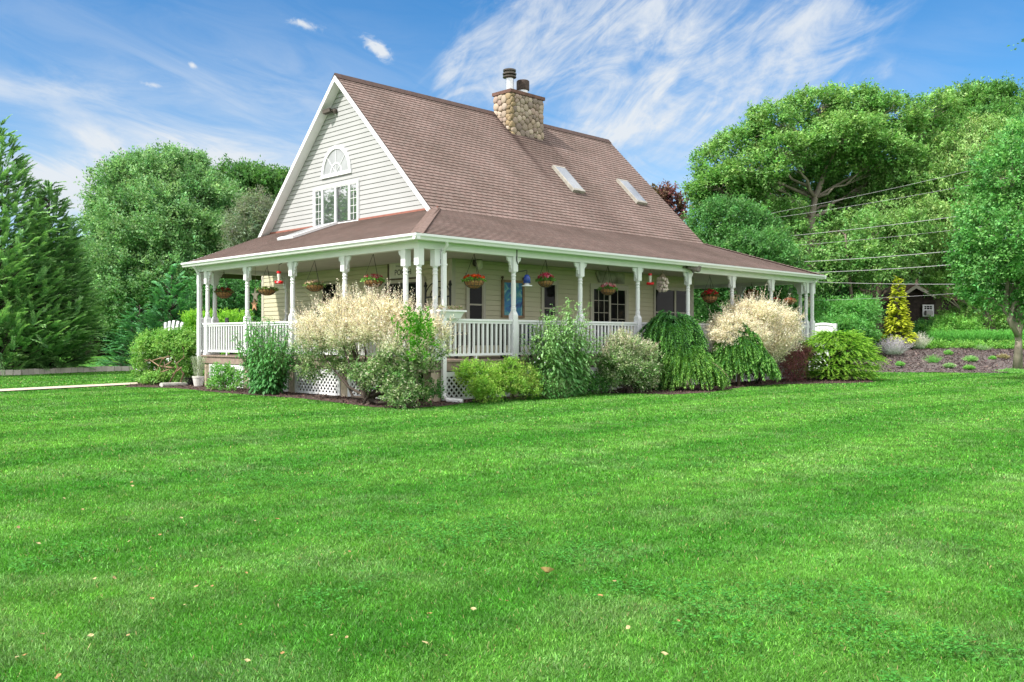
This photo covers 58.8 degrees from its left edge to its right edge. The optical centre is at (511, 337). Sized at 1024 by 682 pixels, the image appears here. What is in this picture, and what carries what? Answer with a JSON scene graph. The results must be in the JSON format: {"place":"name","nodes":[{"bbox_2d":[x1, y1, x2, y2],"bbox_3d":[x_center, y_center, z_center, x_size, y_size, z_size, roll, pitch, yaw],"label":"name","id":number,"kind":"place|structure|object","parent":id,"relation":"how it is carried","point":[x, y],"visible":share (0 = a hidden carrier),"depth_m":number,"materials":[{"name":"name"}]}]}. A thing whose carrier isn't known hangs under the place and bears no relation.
{"place":"outdoors","nodes":[
{"label":"outdoors","id":0,"kind":"place"},
{"bbox_2d":[0,382,137,390],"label":"garden path","id":1,"kind":"structure","parent":0,"point":[29,388],"depth_m":25.92,"materials":[{"name":"concrete"}]},
{"bbox_2d":[0,353,1023,681],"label":"ground","id":2,"kind":"structure","parent":0,"point":[554,617],"depth_m":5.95,"materials":[{"name":"green plant"}]},
{"bbox_2d":[0,114,100,374],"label":"cypress tree","id":3,"kind":"object","parent":2,"relation":"on","point":[17,170],"visible":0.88,"depth_m":34.90,"materials":[{"name":"green plant"}]},
{"bbox_2d":[0,179,114,370],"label":"cypress tree","id":4,"kind":"object","parent":2,"relation":"on","point":[78,266],"visible":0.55,"depth_m":36.50,"materials":[{"name":"green plant"}]},
{"bbox_2d":[30,234,120,355],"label":"shade tree","id":5,"kind":"object","parent":2,"relation":"on","point":[100,342],"depth_m":70.52,"materials":[{"name":"green plant"}]},
{"bbox_2d":[0,365,204,375],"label":"kerb","id":6,"kind":"structure","parent":2,"relation":"on","point":[63,370],"depth_m":36.65,"materials":[{"name":"stone"}]},
{"bbox_2d":[87,297,155,366],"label":"cypress tree","id":7,"kind":"object","parent":2,"relation":"on","point":[132,319],"visible":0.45,"depth_m":42.53,"materials":[{"name":"green plant"}]},
{"bbox_2d":[134,320,183,370],"bbox_3d":[-12.834,0.387,33.057,1.278,2.067,1.324,0,0,30],"label":"garden chair","id":8,"kind":"object","parent":2,"relation":"on","point":[169,324],"visible":0.11,"depth_m":33.56,"materials":[{"name":"white paint"}]},
{"bbox_2d":[63,138,259,340],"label":"maple tree","id":9,"kind":"object","parent":2,"relation":"on","point":[150,215],"visible":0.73,"depth_m":54.62,"materials":[{"name":"green plant"}]},
{"bbox_2d":[113,263,213,366],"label":"cypress tree","id":10,"kind":"object","parent":2,"relation":"on","point":[169,311],"visible":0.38,"depth_m":40.47,"materials":[{"name":"green plant"}]},
{"bbox_2d":[178,308,252,367],"bbox_3d":[-11.455,0.108,35.039,3.356,2.623,1.710,0,0,-1],"label":"laurel hedge","id":11,"kind":"object","parent":2,"relation":"on","point":[189,319],"visible":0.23,"depth_m":34.59,"materials":[{"name":"green plant"}]},
{"bbox_2d":[179,271,260,330],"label":"evergreen tree","id":12,"kind":"object","parent":2,"relation":"on","point":[224,303],"visible":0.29,"depth_m":43.30,"materials":[{"name":"green plant"}]},
{"bbox_2d":[207,153,282,206],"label":"broadleaf tree","id":13,"kind":"object","parent":2,"relation":"on","point":[240,171],"visible":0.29,"depth_m":65.07,"materials":[{"name":"green plant"}]},
{"bbox_2d":[229,279,260,331],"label":"evergreen tree","id":14,"kind":"object","parent":2,"relation":"on","point":[254,284],"visible":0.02,"depth_m":44.19,"materials":[{"name":"green plant"}]},
{"bbox_2d":[217,184,274,285],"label":"smoke tree","id":15,"kind":"object","parent":2,"relation":"on","point":[238,235],"visible":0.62,"depth_m":51.36,"materials":[{"name":"green plant"}]},
{"bbox_2d":[243,161,289,218],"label":"broadleaf tree","id":16,"kind":"object","parent":2,"relation":"on","point":[283,172],"visible":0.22,"depth_m":65.84,"materials":[{"name":"green plant"}]},
{"bbox_2d":[451,357,512,402],"bbox_3d":[-0.621,0.921,20.001,1.469,1.023,1.286,0,0,-45],"label":"spirea bush","id":17,"kind":"object","parent":2,"relation":"on","point":[482,385],"visible":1,"depth_m":19.78,"materials":[{"name":"green plant"}]},
{"bbox_2d":[0,235,1023,355],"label":"woods","id":18,"kind":"object","parent":2,"relation":"on","point":[909,281],"depth_m":73.51,"materials":[{"name":"green plant"}]},
{"bbox_2d":[491,354,542,399],"bbox_3d":[0.132,0.882,20.632,1.526,1.051,1.078,0,0,-45],"label":"spirea bush","id":19,"kind":"object","parent":2,"relation":"on","point":[519,379],"visible":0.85,"depth_m":20.50,"materials":[{"name":"green plant"}]},
{"bbox_2d":[540,567,554,572],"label":"fallen leaf","id":20,"kind":"object","parent":2,"relation":"on","point":[547,569],"visible":1,"depth_m":5.33,"materials":[{"name":"beige plant"}]},
{"bbox_2d":[527,373,581,398],"bbox_3d":[0.917,1.147,21.110,1.946,0.662,0.510,0,0,-45],"label":"leafy perennial","id":21,"kind":"object","parent":2,"relation":"on","point":[557,393],"visible":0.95,"depth_m":21.10,"materials":[{"name":"green plant"}]},
{"bbox_2d":[519,297,606,397],"bbox_3d":[1.213,0.263,21.858,2.577,2.464,1.109,0,0,-45],"label":"butterfly bush","id":22,"kind":"object","parent":2,"relation":"on","point":[563,361],"visible":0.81,"depth_m":21.63,"materials":[{"name":"green plant"}]},
{"bbox_2d":[125,345,1023,407],"bbox_3d":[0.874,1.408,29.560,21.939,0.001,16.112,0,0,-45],"label":"mulch bed","id":23,"kind":"object","parent":2,"relation":"on","point":[435,403],"visible":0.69,"depth_m":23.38,"materials":[{"name":"brown wood"}]},
{"bbox_2d":[126,324,202,384],"bbox_3d":[-10.567,0.515,27.942,2.060,1.909,3.990,0,0,-33],"label":"twisted bush","id":24,"kind":"object","parent":23,"relation":"on","point":[178,344],"visible":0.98,"depth_m":27.27,"materials":[{"name":"green plant"}]},
{"bbox_2d":[159,382,187,386],"bbox_3d":[-9.803,1.359,26.435,0.147,0.147,0.995,0,0,29],"label":"birch log","id":25,"kind":"object","parent":23,"relation":"on","point":[169,384],"visible":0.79,"depth_m":26.30,"materials":[{"name":"white wood"}]},
{"bbox_2d":[190,355,206,386],"bbox_3d":[-9.084,0.961,26.276,0.475,0.919,0.501,0,0,-45],"label":"flower pot","id":26,"kind":"object","parent":23,"relation":"on","point":[198,380],"visible":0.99,"depth_m":26.21,"materials":[{"name":"beige ceramic"}]},
{"bbox_2d":[203,361,247,390],"bbox_3d":[-7.740,1.024,24.405,1.567,0.840,0.864,0,0,33],"label":"leafy shrub","id":27,"kind":"object","parent":23,"relation":"on","point":[229,373],"visible":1,"depth_m":24.31,"materials":[{"name":"green plant"}]},
{"bbox_2d":[230,309,300,394],"bbox_3d":[-6.099,0.372,22.709,1.050,2.193,2.503,0,0,-45],"label":"butterfly bush","id":28,"kind":"object","parent":23,"relation":"on","point":[265,374],"visible":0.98,"depth_m":22.45,"materials":[{"name":"green plant"}]},
{"bbox_2d":[281,279,466,408],"bbox_3d":[-3.039,0.054,19.414,1.943,2.768,6.057,0,0,-45],"label":"dappled willow","id":29,"kind":"object","parent":23,"relation":"on","point":[387,316],"visible":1,"depth_m":18.92,"materials":[{"name":"beige plant"}]},
{"bbox_2d":[413,376,445,405],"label":"leafy shrub","id":30,"kind":"object","parent":23,"relation":"on","point":[438,387],"visible":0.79,"depth_m":18.86,"materials":[{"name":"green plant"}]},
{"bbox_2d":[181,68,826,402],"bbox_3d":[-0.880,-3.932,31.130,18.697,10.716,16.019,0,0,-45],"label":"farmhouse","id":31,"kind":"object","parent":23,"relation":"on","point":[435,190],"visible":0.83,"depth_m":26.64,"materials":[{"name":"beige wood"}]},
{"bbox_2d":[213,272,233,298],"bbox_3d":[-8.619,-1.615,27.214,0.624,0.890,0.620,0,0,-45],"label":"hanging basket","id":32,"kind":"object","parent":31,"relation":"hanging from","point":[223,293],"visible":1,"depth_m":27.07,"materials":[{"name":"brown wicker"}]},
{"bbox_2d":[251,288,258,309],"bbox_3d":[-7.308,-1.420,25.841,0.030,1.279,0.450,0,0,-45],"label":"starfish string","id":33,"kind":"object","parent":31,"relation":"hanging from","point":[255,294],"visible":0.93,"depth_m":25.84,"materials":[{"name":"beige"}]},
{"bbox_2d":[256,267,278,295],"bbox_3d":[-6.696,-1.607,24.860,0.631,0.906,0.613,0,0,-45],"label":"hanging basket","id":34,"kind":"object","parent":31,"relation":"hanging from","point":[265,290],"visible":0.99,"depth_m":24.73,"materials":[{"name":"brown wicker"}]},
{"bbox_2d":[275,263,282,283],"bbox_3d":[-5.930,-1.688,23.522,0.250,0.570,0.655,0,0,-45],"label":"nectar feeder","id":35,"kind":"object","parent":31,"relation":"hanging from","point":[278,277],"visible":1,"depth_m":23.62,"materials":[{"name":"red plastic"}]},
{"bbox_2d":[302,260,325,291],"bbox_3d":[-5.045,-1.617,23.207,0.628,0.886,0.613,0,0,-45],"label":"hanging basket","id":36,"kind":"object","parent":31,"relation":"hanging from","point":[312,285],"visible":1,"depth_m":23.07,"materials":[{"name":"brown wicker"}]},
{"bbox_2d":[321,282,338,319],"bbox_3d":[-5.498,-0.789,27.429,0.066,1.778,0.826,0,0,-45],"label":"window","id":37,"kind":"structure","parent":31,"relation":"in","point":[328,287],"depth_m":27.49,"materials":[{"name":"black glass"}]},
{"bbox_2d":[313,179,359,225],"bbox_3d":[-5.282,-3.982,27.212,0.066,1.237,2.380,0,0,-45],"label":"window","id":38,"kind":"structure","parent":31,"relation":"in","point":[338,202],"depth_m":27.15,"materials":[{"name":"white plastic"}]},
{"bbox_2d":[321,145,351,178],"bbox_3d":[-5.269,-5.305,27.185,0.046,0.924,1.565,0,0,-45],"label":"arched window","id":39,"kind":"structure","parent":31,"relation":"in","point":[336,162],"depth_m":27.19,"materials":[{"name":"white plastic"}]},
{"bbox_2d":[360,254,385,287],"bbox_3d":[-3.277,-1.622,21.449,0.601,0.876,0.597,0,0,16],"label":"hanging basket","id":40,"kind":"object","parent":31,"relation":"hanging from","point":[374,280],"visible":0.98,"depth_m":21.29,"materials":[{"name":"brown metal"}]},
{"bbox_2d":[387,262,416,280],"bbox_3d":[-2.990,-1.853,24.901,0.046,0.525,1.345,0,0,-45],"label":"porch sign","id":41,"kind":"object","parent":31,"relation":"attached to","point":[394,271],"visible":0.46,"depth_m":25.04,"materials":[{"name":"brown wood"}]},
{"bbox_2d":[382,276,425,352],"bbox_3d":[-2.982,-0.579,24.912,0.066,2.118,1.878,0,0,-45],"label":"entry door","id":42,"kind":"structure","parent":31,"relation":"in","point":[411,282],"depth_m":24.75,"materials":[{"name":"black glass"}]},
{"bbox_2d":[430,304,466,318],"bbox_3d":[-1.415,-0.589,20.180,0.796,0.313,0.393,0,0,-45],"label":"window box","id":43,"kind":"object","parent":31,"relation":"attached to","point":[459,311],"visible":0.92,"depth_m":20.09,"materials":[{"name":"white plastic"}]},
{"bbox_2d":[461,254,485,288],"bbox_3d":[-0.889,-1.603,21.298,0.634,0.914,0.607,0,0,-45],"label":"hanging basket","id":44,"kind":"object","parent":31,"relation":"hanging from","point":[471,282],"visible":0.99,"depth_m":21.16,"materials":[{"name":"brown wicker"}]},
{"bbox_2d":[465,273,485,331],"bbox_3d":[-0.965,-0.879,24.077,0.692,1.659,0.066,0,0,-45],"label":"window","id":45,"kind":"structure","parent":31,"relation":"in","point":[475,300],"depth_m":24.08,"materials":[{"name":"grey glass"}]},
{"bbox_2d":[452,323,524,358],"bbox_3d":[-0.535,0.070,21.944,1.780,0.859,0.730,0,0,-45],"label":"wicker bench","id":46,"kind":"object","parent":31,"relation":"on","point":[456,357],"visible":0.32,"depth_m":21.56,"materials":[{"name":"brown wicker"}]},
{"bbox_2d":[501,276,524,317],"bbox_3d":[0.038,-1.118,25.041,0.909,1.139,0.080,0,0,-45],"label":"art panel","id":47,"kind":"object","parent":31,"relation":"attached to","point":[506,298],"visible":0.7,"depth_m":24.98,"materials":[{"name":"blue glass"}]},
{"bbox_2d":[500,324,532,357],"bbox_3d":[0.141,0.080,22.735,0.700,0.839,0.730,0,0,-35],"label":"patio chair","id":48,"kind":"object","parent":31,"relation":"on","point":[530,356],"visible":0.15,"depth_m":22.54,"materials":[{"name":"grey fabric"}]},
{"bbox_2d":[516,250,531,286],"bbox_3d":[0.264,-1.683,21.887,0.535,0.880,0.260,0,0,-45],"label":"bird feeder","id":49,"kind":"object","parent":31,"relation":"hanging from","point":[526,280],"visible":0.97,"depth_m":21.91,"materials":[{"name":"blue glass"}]},
{"bbox_2d":[535,260,555,287],"bbox_3d":[0.846,-1.667,23.030,0.551,0.787,0.565,0,0,-45],"label":"hanging basket","id":50,"kind":"object","parent":31,"relation":"hanging from","point":[545,280],"visible":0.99,"depth_m":22.92,"materials":[{"name":"brown wicker"}]},
{"bbox_2d":[540,281,557,331],"bbox_3d":[1.077,-0.846,26.119,0.701,1.592,0.066,0,0,-45],"label":"window","id":51,"kind":"structure","parent":31,"relation":"in","point":[549,295],"depth_m":26.13,"materials":[{"name":"black glass"}]},
{"bbox_2d":[597,267,618,294],"bbox_3d":[2.626,-1.608,24.805,0.618,0.904,0.586,0,0,-45],"label":"hanging basket","id":52,"kind":"object","parent":31,"relation":"hanging from","point":[607,288],"visible":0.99,"depth_m":24.68,"materials":[{"name":"brown wicker"}]},
{"bbox_2d":[589,283,628,353],"bbox_3d":[3.013,-0.581,28.054,1.852,2.122,0.066,0,0,-45],"label":"patio door","id":53,"kind":"structure","parent":31,"relation":"in","point":[614,307],"depth_m":28.01,"materials":[{"name":"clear glass"}]},
{"bbox_2d":[595,271,624,283],"bbox_3d":[3.041,-1.859,28.044,1.391,0.341,0.060,0,0,-45],"label":"driftwood plank","id":54,"kind":"object","parent":31,"relation":"attached to","point":[617,278],"visible":0.95,"depth_m":28.00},
{"bbox_2d":[656,270,668,291],"bbox_3d":[4.360,-1.686,26.339,0.318,0.748,0.359,0,0,-45],"label":"shell wind chime","id":55,"kind":"object","parent":31,"relation":"hanging from","point":[663,286],"visible":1,"depth_m":26.25},
{"bbox_2d":[653,286,691,321],"bbox_3d":[5.385,-0.841,30.427,2.147,1.682,0.066,0,0,-45],"label":"window","id":56,"kind":"structure","parent":31,"relation":"in","point":[673,300],"depth_m":30.38,"materials":[{"name":"grey glass"}]},
{"bbox_2d":[699,277,719,302],"bbox_3d":[6.244,-1.574,28.657,0.639,0.972,0.648,0,0,-45],"label":"hanging basket","id":57,"kind":"object","parent":31,"relation":"hanging from","point":[706,296],"visible":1,"depth_m":28.50,"materials":[{"name":"brown wicker"}]},
{"bbox_2d":[742,282,759,299],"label":"hanging basket","id":58,"kind":"object","parent":31,"relation":"hanging from","point":[748,292],"visible":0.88,"depth_m":33.55,"materials":[{"name":"white metal"}]},
{"bbox_2d":[783,289,796,304],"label":"hanging basket","id":59,"kind":"object","parent":31,"relation":"hanging from","point":[790,300],"visible":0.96,"depth_m":36.42,"materials":[{"name":"brown wicker"}]},
{"bbox_2d":[593,321,668,393],"bbox_3d":[3.134,0.530,23.245,2.627,1.888,1.714,0,0,-45],"label":"dappled willow","id":60,"kind":"object","parent":23,"relation":"on","point":[630,355],"visible":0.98,"depth_m":22.88,"materials":[{"name":"green plant"}]},
{"bbox_2d":[646,382,669,390],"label":"leafy shrub","id":61,"kind":"object","parent":23,"relation":"on","point":[659,386],"visible":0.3,"depth_m":24.33,"materials":[{"name":"green plant"}]},
{"bbox_2d":[636,310,709,388],"bbox_3d":[4.435,0.300,24.974,2.009,2.200,2.112,0,0,-45],"label":"weeping spruce","id":62,"kind":"object","parent":23,"relation":"on","point":[666,330],"visible":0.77,"depth_m":24.61,"materials":[{"name":"green plant"}]},
{"bbox_2d":[654,341,728,390],"bbox_3d":[4.756,0.752,24.456,2.167,1.371,1.568,0,0,12],"label":"weeping spruce","id":63,"kind":"object","parent":23,"relation":"on","point":[680,368],"visible":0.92,"depth_m":24.07,"materials":[{"name":"green plant"}]},
{"bbox_2d":[709,323,780,385],"bbox_3d":[6.734,0.463,26.742,2.451,1.883,1.720,0,0,-2],"label":"weeping spruce","id":64,"kind":"object","parent":23,"relation":"on","point":[745,354],"visible":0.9,"depth_m":26.27,"materials":[{"name":"green plant"}]},
{"bbox_2d":[703,283,806,383],"bbox_3d":[7.679,-0.127,28.037,5.315,3.095,2.264,0,0,-45],"label":"dappled willow","id":65,"kind":"object","parent":23,"relation":"on","point":[780,331],"visible":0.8,"depth_m":27.60,"materials":[{"name":"beige plant"}]},
{"bbox_2d":[775,341,816,381],"bbox_3d":[9.124,0.747,29.427,2.474,1.424,1.202,0,0,-45],"label":"red laceleaf maple","id":66,"kind":"object","parent":23,"relation":"on","point":[791,365],"visible":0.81,"depth_m":29.27,"materials":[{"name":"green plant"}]},
{"bbox_2d":[784,328,891,379],"bbox_3d":[10.883,0.556,30.482,3.766,1.805,3.522,0,0,-45],"label":"golden juniper","id":67,"kind":"object","parent":23,"relation":"on","point":[837,360],"visible":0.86,"depth_m":29.95,"materials":[{"name":"green plant"}]},
{"bbox_2d":[580,371,609,394],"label":"leafy shrub","id":68,"kind":"object","parent":2,"relation":"on","point":[594,388],"visible":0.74,"depth_m":22.47,"materials":[{"name":"green plant"}]},
{"bbox_2d":[650,180,693,221],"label":"purple plum tree","id":69,"kind":"object","parent":2,"relation":"on","point":[666,194],"visible":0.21,"depth_m":45.72,"materials":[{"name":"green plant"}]},
{"bbox_2d":[680,191,813,323],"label":"hedge maple","id":70,"kind":"object","parent":2,"relation":"on","point":[750,230],"visible":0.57,"depth_m":41.79,"materials":[{"name":"green plant"}]},
{"bbox_2d":[809,323,836,369],"bbox_3d":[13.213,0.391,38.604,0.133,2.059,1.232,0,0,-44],"label":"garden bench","id":71,"kind":"object","parent":2,"relation":"on","point":[828,326],"visible":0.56,"depth_m":38.51,"materials":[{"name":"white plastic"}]},
{"bbox_2d":[865,284,962,333],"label":"garden shed","id":72,"kind":"structure","parent":2,"relation":"on","point":[919,305],"depth_m":54.97,"materials":[{"name":"brown wood"}]},
{"bbox_2d":[922,305,933,315],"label":"window","id":73,"kind":"structure","parent":72,"relation":"in","point":[926,309],"depth_m":54.82,"materials":[{"name":"white paint"}]},
{"bbox_2d":[0,0,1023,321],"label":"sky","id":74,"kind":"structure","parent":0,"point":[82,81],"materials":[{"name":"blue"}]},
{"bbox_2d":[710,343,1023,372],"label":"mulch mound","id":75,"kind":"object","parent":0,"point":[944,359],"visible":0.12,"depth_m":39.95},
{"bbox_2d":[675,78,971,309],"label":"spreading tree","id":76,"kind":"object","parent":75,"relation":"on","point":[862,135],"visible":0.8,"depth_m":49.02,"materials":[{"name":"green plant"}]},
{"bbox_2d":[803,246,862,312],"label":"ivy clad tree","id":77,"kind":"object","parent":75,"relation":"on","point":[845,291],"visible":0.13,"depth_m":46.39,"materials":[{"name":"green plant"}]},
{"bbox_2d":[796,291,886,354],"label":"fern bank","id":78,"kind":"structure","parent":75,"relation":"on","point":[863,312],"depth_m":42.31,"materials":[{"name":"green plant"}]},
{"bbox_2d":[853,277,870,294],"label":"woodland tree","id":79,"kind":"object","parent":75,"relation":"on","point":[861,286],"visible":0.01,"depth_m":66.28,"materials":[{"name":"green plant"}]},
{"bbox_2d":[776,203,955,299],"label":"understory tree","id":80,"kind":"object","parent":75,"relation":"on","point":[849,267],"visible":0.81,"depth_m":46.03,"materials":[{"name":"green plant"}]},
{"bbox_2d":[785,126,963,285],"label":"spreading tree","id":81,"kind":"object","parent":75,"relation":"on","point":[802,200],"visible":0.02,"depth_m":57.34,"materials":[{"name":"green plant"}]},
{"bbox_2d":[874,334,914,354],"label":"catmint clump","id":82,"kind":"object","parent":75,"relation":"on","point":[896,349],"visible":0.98,"depth_m":42.18,"materials":[{"name":"grey plant"}]},
{"bbox_2d":[878,275,918,345],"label":"golden conifer","id":83,"kind":"object","parent":75,"relation":"on","point":[895,324],"visible":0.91,"depth_m":44.82,"materials":[{"name":"yellow plant"}]},
{"bbox_2d":[871,328,929,346],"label":"undergrowth","id":84,"kind":"object","parent":75,"relation":"on","point":[900,333],"visible":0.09,"depth_m":46.08,"materials":[{"name":"green plant"}]},
{"bbox_2d":[882,268,919,287],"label":"woodland tree","id":85,"kind":"object","parent":75,"relation":"on","point":[887,280],"visible":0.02,"depth_m":63.65,"materials":[{"name":"green plant"}]},
{"bbox_2d":[820,111,1019,342],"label":"drooping tree","id":86,"kind":"object","parent":75,"relation":"on","point":[952,164],"visible":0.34,"depth_m":48.71,"materials":[{"name":"green plant"}]},
{"bbox_2d":[909,331,931,348],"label":"catmint clump","id":87,"kind":"object","parent":75,"relation":"on","point":[916,344],"visible":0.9,"depth_m":44.59,"materials":[{"name":"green plant"}]},
{"bbox_2d":[909,315,936,335],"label":"leafy shrub","id":88,"kind":"object","parent":75,"relation":"on","point":[917,328],"visible":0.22,"depth_m":48.28,"materials":[{"name":"green plant"}]},
{"bbox_2d":[921,355,943,362],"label":"grass tuft","id":89,"kind":"object","parent":75,"relation":"on","point":[933,360],"visible":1,"depth_m":39.59,"materials":[{"name":"green plant"}]},
{"bbox_2d":[906,198,972,320],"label":"woodland tree","id":90,"kind":"object","parent":75,"relation":"on","point":[938,303],"visible":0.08,"depth_m":49.64,"materials":[{"name":"green plant"}]},
{"bbox_2d":[942,362,956,367],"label":"plant","id":91,"kind":"object","parent":75,"relation":"on","point":[949,365],"visible":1,"depth_m":37.97,"materials":[{"name":"green plant"}]},
{"bbox_2d":[917,310,986,335],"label":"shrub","id":92,"kind":"object","parent":75,"relation":"on","point":[945,322],"visible":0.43,"depth_m":47.53,"materials":[{"name":"green plant"}]},
{"bbox_2d":[961,355,977,361],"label":"plant","id":93,"kind":"object","parent":75,"relation":"on","point":[971,358],"visible":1,"depth_m":39.90,"materials":[{"name":"green plant"}]},
{"bbox_2d":[918,261,1023,331],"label":"viburnum bush","id":94,"kind":"object","parent":75,"relation":"on","point":[939,283],"visible":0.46,"depth_m":48.75,"materials":[{"name":"green plant"}]},
{"bbox_2d":[918,338,1023,348],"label":"ground cover","id":95,"kind":"object","parent":75,"relation":"on","point":[1005,344],"visible":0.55,"depth_m":44.92,"materials":[{"name":"green plant"}]},
{"bbox_2d":[926,70,1023,330],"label":"oak tree","id":96,"kind":"object","parent":75,"relation":"on","point":[1000,95],"visible":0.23,"depth_m":58.36,"materials":[{"name":"green plant"}]},
{"bbox_2d":[926,328,1023,343],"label":"fern row","id":97,"kind":"object","parent":75,"relation":"on","point":[972,335],"visible":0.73,"depth_m":46.40,"materials":[{"name":"green plant"}]},
{"bbox_2d":[937,110,1023,368],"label":"maple tree","id":98,"kind":"object","parent":75,"relation":"on","point":[1001,236],"visible":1,"depth_m":29.79,"materials":[{"name":"green plant"}]},
{"bbox_2d":[974,343,991,350],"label":"grass tuft","id":99,"kind":"object","parent":75,"relation":"on","point":[981,348],"visible":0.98,"depth_m":43.96,"materials":[{"name":"green plant"}]},
{"bbox_2d":[992,367,1023,372],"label":"plant","id":100,"kind":"object","parent":75,"relation":"on","point":[1006,370],"visible":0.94,"depth_m":36.44,"materials":[{"name":"green plant"}]},
{"bbox_2d":[775,171,966,212],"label":"overhead cable","id":101,"kind":"object","parent":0,"point":[873,192],"visible":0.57,"depth_m":40.32,"materials":[{"name":"grey metal"}]},
{"bbox_2d":[794,216,955,235],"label":"overhead cable","id":102,"kind":"object","parent":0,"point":[877,226],"visible":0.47,"depth_m":40.27,"materials":[{"name":"grey metal"}]},
{"bbox_2d":[805,251,949,261],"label":"overhead cable","id":103,"kind":"object","parent":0,"point":[873,257],"visible":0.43,"depth_m":40.74,"materials":[{"name":"grey metal"}]},
{"bbox_2d":[815,265,944,272],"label":"overhead cable","id":104,"kind":"object","parent":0,"point":[882,269],"visible":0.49,"depth_m":41.20,"materials":[{"name":"grey metal"}]},
{"bbox_2d":[782,176,1014,216],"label":"overhead cable","id":105,"kind":"object","parent":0,"point":[878,201],"visible":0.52,"depth_m":40.16,"materials":[{"name":"grey metal"}]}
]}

